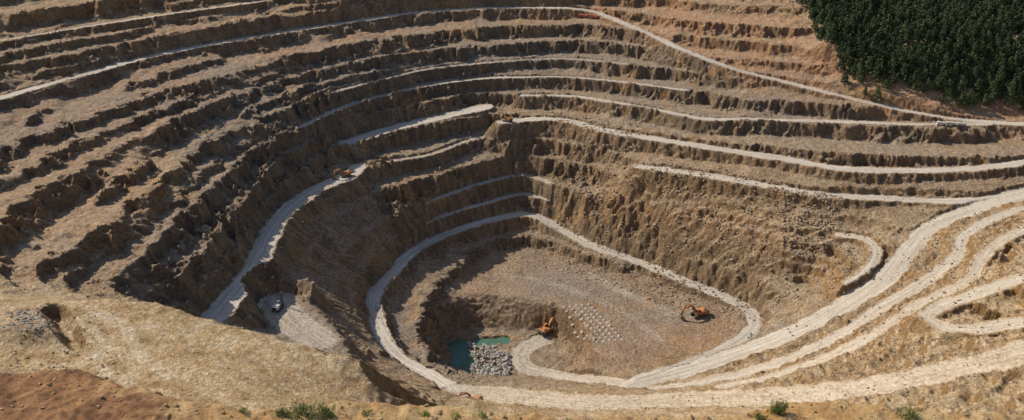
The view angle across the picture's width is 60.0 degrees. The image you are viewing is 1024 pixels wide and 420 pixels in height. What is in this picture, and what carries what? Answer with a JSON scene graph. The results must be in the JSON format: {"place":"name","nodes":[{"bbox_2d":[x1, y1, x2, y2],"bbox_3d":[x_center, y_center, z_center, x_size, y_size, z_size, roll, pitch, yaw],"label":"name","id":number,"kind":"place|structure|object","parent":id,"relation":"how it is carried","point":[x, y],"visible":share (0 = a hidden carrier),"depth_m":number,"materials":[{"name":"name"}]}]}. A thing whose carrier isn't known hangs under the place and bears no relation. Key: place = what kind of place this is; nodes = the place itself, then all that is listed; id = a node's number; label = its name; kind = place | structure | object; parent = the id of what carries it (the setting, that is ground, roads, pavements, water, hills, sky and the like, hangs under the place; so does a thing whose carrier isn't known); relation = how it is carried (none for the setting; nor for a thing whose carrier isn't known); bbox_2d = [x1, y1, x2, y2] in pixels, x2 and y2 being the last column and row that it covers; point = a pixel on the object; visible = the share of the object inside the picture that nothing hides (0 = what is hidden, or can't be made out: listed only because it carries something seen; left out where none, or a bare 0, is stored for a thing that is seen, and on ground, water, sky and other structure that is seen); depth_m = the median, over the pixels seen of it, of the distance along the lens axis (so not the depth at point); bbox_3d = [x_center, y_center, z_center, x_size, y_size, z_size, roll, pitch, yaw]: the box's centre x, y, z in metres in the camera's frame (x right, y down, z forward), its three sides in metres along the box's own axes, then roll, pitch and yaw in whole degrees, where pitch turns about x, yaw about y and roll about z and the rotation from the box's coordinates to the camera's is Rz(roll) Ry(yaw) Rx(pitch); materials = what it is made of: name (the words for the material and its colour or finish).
{"place":"outdoors","nodes":[
{"label":"outdoors","id":0,"kind":"place"},
{"bbox_2d":[447,337,510,372],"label":"water","id":1,"kind":"structure","parent":0,"point":[461,358],"depth_m":718.05,"materials":[{"name":"teal liquid"}]},
{"bbox_2d":[0,0,1023,419],"bbox_3d":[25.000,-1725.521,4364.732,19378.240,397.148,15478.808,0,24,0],"label":"terrain","id":2,"kind":"structure","parent":0,"point":[248,356],"depth_m":764.35,"materials":[{"name":"brown soil"}]},
{"bbox_2d":[0,309,53,332],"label":"rock pile","id":3,"kind":"object","parent":2,"relation":"on","point":[24,317],"visible":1,"depth_m":434.77,"materials":[{"name":"beige stone"}]},
{"bbox_2d":[466,341,511,375],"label":"rock pile","id":4,"kind":"object","parent":2,"relation":"on","point":[487,351],"visible":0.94,"depth_m":696.41,"materials":[{"name":"grey stone"}]},
{"bbox_2d":[0,0,1023,413],"bbox_3d":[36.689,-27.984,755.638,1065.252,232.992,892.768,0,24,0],"label":"bench rubble","id":5,"kind":"object","parent":2,"relation":"on","point":[468,164],"visible":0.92,"depth_m":729.46,"materials":[{"name":"brown stone"}]},
{"bbox_2d":[537,317,554,336],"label":"mining excavator","id":6,"kind":"object","parent":2,"relation":"on","point":[544,330],"visible":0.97,"depth_m":731.85,"materials":[{"name":"metal"}]},
{"bbox_2d":[563,303,623,342],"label":"drill cuttings","id":7,"kind":"object","parent":2,"relation":"on","point":[601,323],"visible":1,"depth_m":708.49,"materials":[{"name":"beige stone"}]},
{"bbox_2d":[589,14,598,18],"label":"dump truck","id":8,"kind":"object","parent":2,"relation":"on","point":[593,16],"visible":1,"depth_m":1029.95,"materials":[{"name":"metal"}]},
{"bbox_2d":[679,304,708,318],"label":"mining excavator","id":9,"kind":"object","parent":2,"relation":"on","point":[700,312],"visible":1,"depth_m":716.01,"materials":[{"name":"metal"}]},
{"bbox_2d":[745,319,786,339],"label":"rock pile","id":10,"kind":"object","parent":2,"relation":"on","point":[757,332],"visible":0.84,"depth_m":679.77,"materials":[{"name":"beige stone"}]},
{"bbox_2d":[799,0,1023,108],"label":"pine trees","id":11,"kind":"object","parent":2,"relation":"on","point":[982,23],"visible":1,"depth_m":892.58,"materials":[{"name":"green plant"}]},
{"bbox_2d":[0,0,1023,410],"bbox_3d":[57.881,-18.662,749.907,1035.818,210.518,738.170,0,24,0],"label":"haul road","id":12,"kind":"structure","parent":0,"point":[296,322],"depth_m":650.91,"materials":[{"name":"beige gravel"}]},
{"bbox_2d":[264,229,280,295],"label":"drill cuttings","id":13,"kind":"object","parent":12,"relation":"on","point":[271,257],"visible":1,"depth_m":641.09,"materials":[{"name":"grey stone"}]},
{"bbox_2d":[272,287,283,311],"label":"drilling rig","id":14,"kind":"object","parent":12,"relation":"on","point":[277,306],"visible":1,"depth_m":606.83,"materials":[{"name":"metal"}]},
{"bbox_2d":[332,168,352,178],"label":"mining excavator","id":15,"kind":"object","parent":12,"relation":"on","point":[346,173],"visible":1,"depth_m":781.17,"materials":[{"name":"metal"}]},
{"bbox_2d":[355,120,426,138],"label":"drill cuttings","id":16,"kind":"object","parent":12,"relation":"on","point":[393,130],"visible":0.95,"depth_m":858.47,"materials":[{"name":"grey gravel"}]},
{"bbox_2d":[459,392,482,399],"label":"mining excavator","id":17,"kind":"object","parent":12,"relation":"on","point":[479,396],"visible":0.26,"depth_m":545.32,"materials":[{"name":"metal"}]},
{"bbox_2d":[496,112,512,122],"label":"mining excavator","id":18,"kind":"object","parent":12,"relation":"on","point":[508,119],"visible":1,"depth_m":884.97,"materials":[{"name":"metal"}]},
{"bbox_2d":[0,110,1023,415],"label":"scattered rocks","id":19,"kind":"object","parent":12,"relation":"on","point":[788,222],"visible":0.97,"depth_m":749.50,"materials":[{"name":"brown stone"}]},
{"bbox_2d":[578,14,587,17],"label":"dump truck","id":20,"kind":"object","parent":12,"relation":"on","point":[582,15],"visible":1,"depth_m":1035.91,"materials":[{"name":"metal"}]},
{"bbox_2d":[936,121,946,125],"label":"dump truck","id":21,"kind":"object","parent":12,"relation":"on","point":[941,123],"visible":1,"depth_m":830.19,"materials":[{"name":"metal"}]},
{"bbox_2d":[946,121,955,125],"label":"dump truck","id":22,"kind":"object","parent":12,"relation":"on","point":[951,123],"visible":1,"depth_m":830.20,"materials":[{"name":"metal"}]},
{"bbox_2d":[956,122,966,125],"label":"dump truck","id":23,"kind":"object","parent":12,"relation":"on","point":[961,123],"visible":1,"depth_m":828.46,"materials":[{"name":"metal"}]},
{"bbox_2d":[0,368,1023,419],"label":"foreground hill","id":24,"kind":"structure","parent":0,"point":[19,387],"depth_m":146.46,"materials":[{"name":"soil"}]},
{"bbox_2d":[235,407,247,412],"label":"shrub","id":25,"kind":"object","parent":24,"relation":"on","point":[242,410],"visible":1,"depth_m":145.76,"materials":[{"name":"green plant"}]},
{"bbox_2d":[271,403,291,419],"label":"shrub","id":26,"kind":"object","parent":24,"relation":"on","point":[279,412],"visible":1,"depth_m":144.55,"materials":[{"name":"green plant"}]},
{"bbox_2d":[286,398,335,419],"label":"shrub","id":27,"kind":"object","parent":24,"relation":"on","point":[304,409],"visible":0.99,"depth_m":144.47,"materials":[{"name":"green plant"}]},
{"bbox_2d":[317,405,336,419],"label":"shrub","id":28,"kind":"object","parent":24,"relation":"on","point":[324,411],"visible":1,"depth_m":144.33,"materials":[{"name":"green plant"}]},
{"bbox_2d":[361,409,383,417],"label":"shrub","id":29,"kind":"object","parent":24,"relation":"on","point":[367,411],"visible":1,"depth_m":144.87,"materials":[{"name":"green plant"}]},
{"bbox_2d":[418,411,430,416],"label":"shrub","id":30,"kind":"object","parent":24,"relation":"on","point":[425,413],"visible":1,"depth_m":145.72,"materials":[{"name":"green plant"}]},
{"bbox_2d":[451,412,458,419],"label":"shrub","id":31,"kind":"object","parent":24,"relation":"on","point":[454,415],"visible":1,"depth_m":144.85,"materials":[{"name":"green plant"}]},
{"bbox_2d":[476,409,486,419],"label":"shrub","id":32,"kind":"object","parent":24,"relation":"on","point":[483,415],"visible":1,"depth_m":144.63,"materials":[{"name":"green plant"}]},
{"bbox_2d":[0,369,988,419],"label":"foreground rocks","id":33,"kind":"object","parent":24,"relation":"on","point":[168,415],"visible":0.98,"depth_m":146.04,"materials":[{"name":"brown stone"}]},
{"bbox_2d":[752,413,768,419],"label":"shrub","id":34,"kind":"object","parent":24,"relation":"on","point":[759,416],"visible":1,"depth_m":144.53,"materials":[{"name":"green plant"}]},
{"bbox_2d":[768,398,789,415],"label":"shrub","id":35,"kind":"object","parent":24,"relation":"on","point":[779,410],"visible":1,"depth_m":145.40,"materials":[{"name":"green plant"}]},
{"bbox_2d":[895,405,920,419],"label":"shrub","id":36,"kind":"object","parent":24,"relation":"on","point":[907,415],"visible":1,"depth_m":144.35,"materials":[{"name":"green plant"}]}
]}

